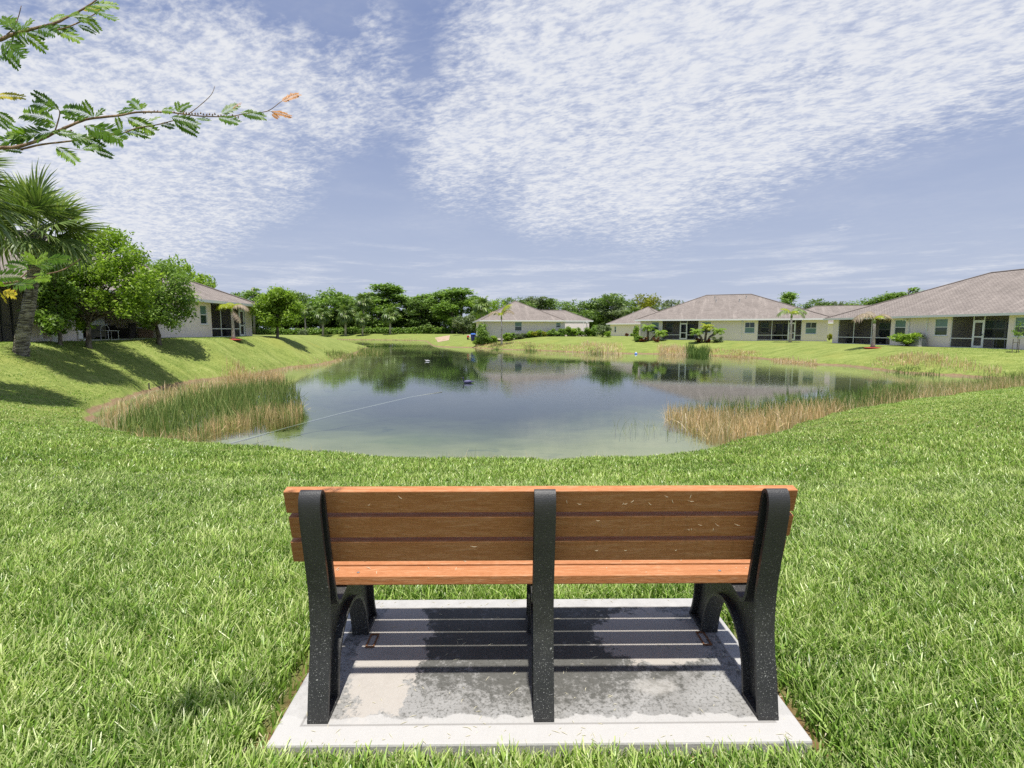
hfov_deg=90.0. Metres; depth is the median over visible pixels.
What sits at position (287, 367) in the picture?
bank reeds
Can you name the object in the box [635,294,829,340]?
house
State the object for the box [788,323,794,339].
screen door
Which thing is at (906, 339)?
shrub
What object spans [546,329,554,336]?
shrub
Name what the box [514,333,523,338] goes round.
shrub
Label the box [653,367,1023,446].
reed bed
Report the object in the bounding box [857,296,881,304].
tree
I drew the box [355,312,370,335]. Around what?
cabbage palm
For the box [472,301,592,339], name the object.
house
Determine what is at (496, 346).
bank reeds
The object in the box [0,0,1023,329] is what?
sky
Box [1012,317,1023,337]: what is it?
window
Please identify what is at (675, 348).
bank reeds
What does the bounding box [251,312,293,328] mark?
tree
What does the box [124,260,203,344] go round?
lawn tree
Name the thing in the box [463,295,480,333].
tree
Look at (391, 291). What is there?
tree
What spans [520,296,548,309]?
tree
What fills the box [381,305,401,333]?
cabbage palm
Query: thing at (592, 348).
bank reeds
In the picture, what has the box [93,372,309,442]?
reed bed
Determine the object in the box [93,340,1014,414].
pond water
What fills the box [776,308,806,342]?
ornamental palm
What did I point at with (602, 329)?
shrub
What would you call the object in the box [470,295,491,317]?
cabbage palm
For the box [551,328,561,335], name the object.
shrub
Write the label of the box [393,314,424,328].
tree
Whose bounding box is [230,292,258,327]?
tree
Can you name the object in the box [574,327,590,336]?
shrub
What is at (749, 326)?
window
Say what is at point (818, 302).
tree
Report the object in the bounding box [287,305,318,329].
tree
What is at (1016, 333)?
sapling
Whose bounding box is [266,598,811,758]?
concrete slab
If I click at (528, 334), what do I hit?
shrub
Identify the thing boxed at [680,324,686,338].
screen door
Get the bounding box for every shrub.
[298,329,308,334]
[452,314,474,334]
[472,337,478,344]
[475,322,489,344]
[484,337,494,343]
[487,335,497,342]
[502,333,510,340]
[509,332,516,339]
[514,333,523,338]
[526,330,533,337]
[530,331,540,336]
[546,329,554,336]
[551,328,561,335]
[558,328,569,335]
[565,326,572,335]
[569,328,579,335]
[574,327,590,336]
[585,328,591,336]
[590,325,599,336]
[595,324,612,336]
[603,331,611,336]
[632,325,639,337]
[634,335,643,341]
[710,336,723,342]
[887,332,924,345]
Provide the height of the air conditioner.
0.870 m
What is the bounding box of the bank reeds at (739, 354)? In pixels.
[707,348,761,358]
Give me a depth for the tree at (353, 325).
178.55 m
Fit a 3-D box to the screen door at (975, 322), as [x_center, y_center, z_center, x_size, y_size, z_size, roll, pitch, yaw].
[35.977,-3.820,39.541,0.110,2.060,0.752,-1,6,-7]
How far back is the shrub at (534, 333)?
82.79 m
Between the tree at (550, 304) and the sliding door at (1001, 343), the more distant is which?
the tree at (550, 304)
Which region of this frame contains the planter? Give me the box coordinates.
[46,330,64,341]
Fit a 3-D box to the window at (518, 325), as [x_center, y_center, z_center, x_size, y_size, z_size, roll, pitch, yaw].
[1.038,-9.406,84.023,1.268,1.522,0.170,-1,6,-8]
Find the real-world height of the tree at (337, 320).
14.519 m
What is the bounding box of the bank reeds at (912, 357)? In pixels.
[871,350,1001,375]
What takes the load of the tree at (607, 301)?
on the ground at (536, 426)
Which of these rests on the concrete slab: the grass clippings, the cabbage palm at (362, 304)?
the grass clippings
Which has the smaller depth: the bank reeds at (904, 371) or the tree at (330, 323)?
the bank reeds at (904, 371)
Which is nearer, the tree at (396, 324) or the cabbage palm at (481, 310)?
the cabbage palm at (481, 310)
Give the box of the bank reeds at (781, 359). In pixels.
[773,355,816,365]
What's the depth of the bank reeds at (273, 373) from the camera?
29.77 m
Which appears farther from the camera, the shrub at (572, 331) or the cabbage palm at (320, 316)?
the cabbage palm at (320, 316)
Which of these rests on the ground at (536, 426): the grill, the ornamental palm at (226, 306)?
the ornamental palm at (226, 306)
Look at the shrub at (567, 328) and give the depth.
83.80 m
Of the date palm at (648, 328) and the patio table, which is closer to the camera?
the patio table
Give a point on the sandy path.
(442, 338)
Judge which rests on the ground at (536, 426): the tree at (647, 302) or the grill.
the tree at (647, 302)
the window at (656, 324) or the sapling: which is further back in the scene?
the window at (656, 324)
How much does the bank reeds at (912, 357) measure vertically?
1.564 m
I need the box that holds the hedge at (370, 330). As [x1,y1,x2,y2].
[252,326,473,334]
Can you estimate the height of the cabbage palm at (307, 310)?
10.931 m
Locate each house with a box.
[0,231,254,341]
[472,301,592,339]
[606,306,657,335]
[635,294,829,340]
[807,305,869,334]
[823,268,1023,349]
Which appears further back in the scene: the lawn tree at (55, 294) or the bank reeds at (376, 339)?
the bank reeds at (376, 339)
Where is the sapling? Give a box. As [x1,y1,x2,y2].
[1010,321,1023,352]
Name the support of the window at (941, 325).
in the house at (983, 310)
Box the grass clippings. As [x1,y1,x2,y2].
[287,561,792,742]
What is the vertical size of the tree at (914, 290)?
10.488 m
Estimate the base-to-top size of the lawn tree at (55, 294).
4.363 m
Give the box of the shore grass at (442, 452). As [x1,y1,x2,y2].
[82,399,906,459]
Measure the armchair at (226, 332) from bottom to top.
0.950 m
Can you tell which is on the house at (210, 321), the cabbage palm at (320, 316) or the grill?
the grill
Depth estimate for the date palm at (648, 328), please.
66.97 m
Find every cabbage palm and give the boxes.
[0,143,44,265]
[0,158,118,356]
[297,304,312,328]
[310,306,333,336]
[336,303,356,335]
[352,292,372,327]
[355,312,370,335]
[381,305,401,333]
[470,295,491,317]
[622,304,640,314]
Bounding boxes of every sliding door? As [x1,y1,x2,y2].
[681,324,694,338]
[775,323,789,339]
[993,321,1008,347]
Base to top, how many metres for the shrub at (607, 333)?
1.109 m
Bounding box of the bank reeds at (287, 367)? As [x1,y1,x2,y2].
[247,350,356,371]
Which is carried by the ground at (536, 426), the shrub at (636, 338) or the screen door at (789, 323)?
the shrub at (636, 338)
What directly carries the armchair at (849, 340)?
on the house at (983, 310)
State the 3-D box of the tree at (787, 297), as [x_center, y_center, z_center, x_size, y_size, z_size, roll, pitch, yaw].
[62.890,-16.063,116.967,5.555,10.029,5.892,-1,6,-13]
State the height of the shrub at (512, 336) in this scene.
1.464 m
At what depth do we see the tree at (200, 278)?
49.71 m
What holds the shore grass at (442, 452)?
on the ground at (536, 426)
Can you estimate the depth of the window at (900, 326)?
46.38 m
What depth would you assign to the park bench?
1.87 m
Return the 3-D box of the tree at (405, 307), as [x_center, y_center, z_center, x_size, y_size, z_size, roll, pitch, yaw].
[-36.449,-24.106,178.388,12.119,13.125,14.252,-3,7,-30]
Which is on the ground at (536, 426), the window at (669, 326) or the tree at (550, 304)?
the tree at (550, 304)
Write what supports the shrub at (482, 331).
on the ground at (536, 426)
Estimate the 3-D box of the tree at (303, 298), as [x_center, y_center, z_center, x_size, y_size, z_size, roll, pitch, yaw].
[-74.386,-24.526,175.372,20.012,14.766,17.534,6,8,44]
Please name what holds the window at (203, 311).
in the house at (210, 321)
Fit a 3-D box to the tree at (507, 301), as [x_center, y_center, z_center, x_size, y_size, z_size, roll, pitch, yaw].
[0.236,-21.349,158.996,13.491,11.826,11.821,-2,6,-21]
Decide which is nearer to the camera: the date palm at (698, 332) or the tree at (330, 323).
the date palm at (698, 332)
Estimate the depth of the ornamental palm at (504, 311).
76.79 m
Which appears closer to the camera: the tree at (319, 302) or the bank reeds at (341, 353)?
the bank reeds at (341, 353)
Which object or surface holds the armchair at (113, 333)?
on the house at (210, 321)
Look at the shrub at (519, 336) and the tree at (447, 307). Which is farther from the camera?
the tree at (447, 307)
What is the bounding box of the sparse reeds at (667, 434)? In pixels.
[613,413,699,441]
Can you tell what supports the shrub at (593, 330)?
on the ground at (536, 426)
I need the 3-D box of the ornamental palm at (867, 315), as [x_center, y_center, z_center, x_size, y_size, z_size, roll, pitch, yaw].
[30.456,-4.596,43.328,3.177,3.139,1.861,0,6,0]
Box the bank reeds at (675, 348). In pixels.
[655,342,689,355]
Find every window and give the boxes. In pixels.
[200,305,208,324]
[515,322,521,330]
[651,322,658,331]
[666,323,672,332]
[702,322,710,332]
[744,322,754,333]
[760,323,768,332]
[805,322,816,333]
[878,322,890,336]
[894,320,905,334]
[933,318,947,335]
[979,320,1006,338]
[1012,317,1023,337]
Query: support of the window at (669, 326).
in the house at (756, 314)
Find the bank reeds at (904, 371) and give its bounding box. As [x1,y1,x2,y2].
[886,364,940,375]
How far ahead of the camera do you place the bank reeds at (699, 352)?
55.96 m
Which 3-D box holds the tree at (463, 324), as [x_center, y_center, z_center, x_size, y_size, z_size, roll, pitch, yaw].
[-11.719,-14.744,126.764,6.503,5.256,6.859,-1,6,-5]
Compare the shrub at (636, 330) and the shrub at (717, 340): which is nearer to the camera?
the shrub at (717, 340)
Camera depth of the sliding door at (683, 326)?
69.42 m
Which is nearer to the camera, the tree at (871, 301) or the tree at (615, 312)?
the tree at (871, 301)
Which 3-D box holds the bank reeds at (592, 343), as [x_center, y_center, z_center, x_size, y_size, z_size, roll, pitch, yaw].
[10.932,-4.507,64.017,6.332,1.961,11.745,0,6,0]
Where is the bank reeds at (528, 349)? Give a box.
[521,344,537,351]
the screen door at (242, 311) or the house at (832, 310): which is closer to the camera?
the screen door at (242, 311)
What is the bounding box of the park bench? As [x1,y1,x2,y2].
[283,485,797,723]
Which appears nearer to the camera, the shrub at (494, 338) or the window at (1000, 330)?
the window at (1000, 330)
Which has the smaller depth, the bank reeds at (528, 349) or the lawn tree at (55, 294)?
the lawn tree at (55, 294)
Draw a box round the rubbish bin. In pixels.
[470,333,475,340]
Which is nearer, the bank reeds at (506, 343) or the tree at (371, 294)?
the bank reeds at (506, 343)
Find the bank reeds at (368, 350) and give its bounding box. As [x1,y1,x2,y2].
[353,346,383,354]
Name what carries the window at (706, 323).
in the house at (756, 314)
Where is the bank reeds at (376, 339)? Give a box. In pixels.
[330,337,417,340]
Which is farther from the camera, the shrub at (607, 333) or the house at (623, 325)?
the house at (623, 325)
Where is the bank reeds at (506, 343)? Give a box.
[474,340,582,351]
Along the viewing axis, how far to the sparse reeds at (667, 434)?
14.60 m
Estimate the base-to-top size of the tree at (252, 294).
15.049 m
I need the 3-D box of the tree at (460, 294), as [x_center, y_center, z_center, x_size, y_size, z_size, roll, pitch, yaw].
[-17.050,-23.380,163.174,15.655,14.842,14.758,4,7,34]
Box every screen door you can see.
[239,310,244,335]
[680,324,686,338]
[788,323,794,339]
[972,321,983,347]
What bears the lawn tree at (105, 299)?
on the ground at (536, 426)
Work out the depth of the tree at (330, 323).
178.61 m
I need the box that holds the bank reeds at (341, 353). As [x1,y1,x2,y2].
[324,348,357,359]
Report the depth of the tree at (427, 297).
172.01 m
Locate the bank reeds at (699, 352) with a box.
[686,343,712,356]
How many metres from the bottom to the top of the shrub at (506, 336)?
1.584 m
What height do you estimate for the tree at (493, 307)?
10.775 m
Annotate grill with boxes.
[83,318,106,338]
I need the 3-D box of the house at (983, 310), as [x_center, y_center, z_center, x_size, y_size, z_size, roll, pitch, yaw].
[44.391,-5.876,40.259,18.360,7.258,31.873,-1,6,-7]
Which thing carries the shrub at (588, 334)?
on the ground at (536, 426)
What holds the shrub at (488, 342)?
on the ground at (536, 426)
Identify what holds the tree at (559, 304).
on the ground at (536, 426)
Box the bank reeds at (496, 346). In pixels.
[491,342,501,349]
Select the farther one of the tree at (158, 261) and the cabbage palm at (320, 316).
the cabbage palm at (320, 316)
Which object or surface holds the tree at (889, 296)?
on the ground at (536, 426)
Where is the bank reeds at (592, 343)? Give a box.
[580,340,626,354]
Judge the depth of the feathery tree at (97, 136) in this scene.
1.25 m
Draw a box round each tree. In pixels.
[0,0,300,302]
[17,256,83,345]
[36,224,168,348]
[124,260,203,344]
[141,255,176,270]
[161,254,217,288]
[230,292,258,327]
[240,287,260,333]
[249,284,306,338]
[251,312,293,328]
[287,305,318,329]
[294,291,315,328]
[295,285,357,328]
[314,309,341,329]
[325,293,355,328]
[347,305,368,328]
[352,292,388,327]
[353,296,406,333]
[365,282,410,326]
[384,309,407,327]
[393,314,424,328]
[395,297,417,327]
[403,299,437,329]
[407,292,441,323]
[416,311,451,327]
[429,300,475,333]
[432,290,458,327]
[437,287,476,333]
[440,314,473,327]
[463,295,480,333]
[468,298,505,320]
[495,297,537,307]
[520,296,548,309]
[542,298,559,309]
[553,300,583,313]
[564,300,622,328]
[580,293,637,322]
[595,302,632,325]
[633,293,660,309]
[642,299,683,310]
[778,291,800,305]
[797,298,832,308]
[824,301,846,305]
[845,300,871,304]
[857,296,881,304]
[873,291,901,303]
[894,287,919,298]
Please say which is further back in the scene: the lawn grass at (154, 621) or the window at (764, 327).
the window at (764, 327)
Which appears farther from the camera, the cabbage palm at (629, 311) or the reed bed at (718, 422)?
the cabbage palm at (629, 311)
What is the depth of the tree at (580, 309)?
148.34 m
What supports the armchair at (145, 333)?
on the house at (210, 321)
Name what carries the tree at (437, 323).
on the ground at (536, 426)
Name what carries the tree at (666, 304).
on the ground at (536, 426)
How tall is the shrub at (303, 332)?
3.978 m
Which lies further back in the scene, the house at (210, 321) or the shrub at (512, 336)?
the shrub at (512, 336)
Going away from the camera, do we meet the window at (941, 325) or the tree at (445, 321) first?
the window at (941, 325)
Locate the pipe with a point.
(320, 419)
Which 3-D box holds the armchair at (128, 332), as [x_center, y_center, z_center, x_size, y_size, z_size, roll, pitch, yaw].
[-22.237,-3.056,29.488,0.771,0.884,0.860,-2,6,-15]
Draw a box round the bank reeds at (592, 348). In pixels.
[586,347,602,353]
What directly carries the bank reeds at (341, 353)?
on the ground at (536, 426)
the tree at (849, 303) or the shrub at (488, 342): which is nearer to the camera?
the shrub at (488, 342)
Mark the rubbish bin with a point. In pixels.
(473, 336)
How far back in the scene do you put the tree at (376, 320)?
168.63 m
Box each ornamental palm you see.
[215,303,249,339]
[488,304,513,345]
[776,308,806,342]
[852,311,893,347]
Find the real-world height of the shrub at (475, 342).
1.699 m
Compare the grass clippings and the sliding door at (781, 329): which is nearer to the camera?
the grass clippings
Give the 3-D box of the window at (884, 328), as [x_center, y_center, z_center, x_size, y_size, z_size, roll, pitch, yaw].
[37.299,-5.443,51.232,0.100,1.404,1.404,-1,6,-7]
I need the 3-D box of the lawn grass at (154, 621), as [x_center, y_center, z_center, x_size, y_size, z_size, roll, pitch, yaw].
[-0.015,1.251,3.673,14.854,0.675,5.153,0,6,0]
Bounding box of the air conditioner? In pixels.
[910,337,927,346]
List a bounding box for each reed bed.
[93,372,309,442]
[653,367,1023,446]
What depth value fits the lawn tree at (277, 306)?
41.30 m
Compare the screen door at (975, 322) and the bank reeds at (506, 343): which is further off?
the bank reeds at (506, 343)
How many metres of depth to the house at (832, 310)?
88.41 m
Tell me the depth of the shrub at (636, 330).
68.03 m
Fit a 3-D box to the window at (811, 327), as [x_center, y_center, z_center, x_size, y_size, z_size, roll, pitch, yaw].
[36.101,-6.753,61.845,1.181,1.394,0.100,2,6,22]
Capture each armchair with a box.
[96,328,115,338]
[115,323,135,338]
[138,327,152,337]
[222,324,230,335]
[773,332,780,339]
[847,334,854,342]
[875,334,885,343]
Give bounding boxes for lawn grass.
[0,465,1023,767]
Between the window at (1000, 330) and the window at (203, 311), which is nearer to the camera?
the window at (203, 311)
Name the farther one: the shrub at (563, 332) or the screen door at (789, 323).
the shrub at (563, 332)
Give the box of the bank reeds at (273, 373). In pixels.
[222,356,285,379]
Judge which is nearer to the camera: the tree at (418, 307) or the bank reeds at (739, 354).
the bank reeds at (739, 354)
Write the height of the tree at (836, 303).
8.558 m
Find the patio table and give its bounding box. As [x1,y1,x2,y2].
[100,325,118,338]
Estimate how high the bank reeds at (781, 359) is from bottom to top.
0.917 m
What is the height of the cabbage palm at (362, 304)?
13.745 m
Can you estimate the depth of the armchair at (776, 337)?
64.33 m
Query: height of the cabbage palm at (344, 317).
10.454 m
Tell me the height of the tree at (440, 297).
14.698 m
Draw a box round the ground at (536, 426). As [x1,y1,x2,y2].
[0,332,1023,767]
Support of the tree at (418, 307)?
on the ground at (536, 426)
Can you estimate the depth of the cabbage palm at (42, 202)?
19.55 m
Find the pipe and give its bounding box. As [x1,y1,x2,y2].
[228,392,441,443]
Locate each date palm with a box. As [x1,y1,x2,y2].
[640,324,667,340]
[690,323,726,342]
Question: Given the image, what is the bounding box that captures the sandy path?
[435,335,449,341]
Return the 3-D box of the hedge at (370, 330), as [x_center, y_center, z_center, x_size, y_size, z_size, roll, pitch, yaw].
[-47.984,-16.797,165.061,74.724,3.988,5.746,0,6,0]
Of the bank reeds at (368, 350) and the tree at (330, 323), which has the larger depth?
the tree at (330, 323)
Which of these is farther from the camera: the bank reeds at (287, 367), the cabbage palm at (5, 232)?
the bank reeds at (287, 367)
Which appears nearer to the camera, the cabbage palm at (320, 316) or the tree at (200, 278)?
the tree at (200, 278)

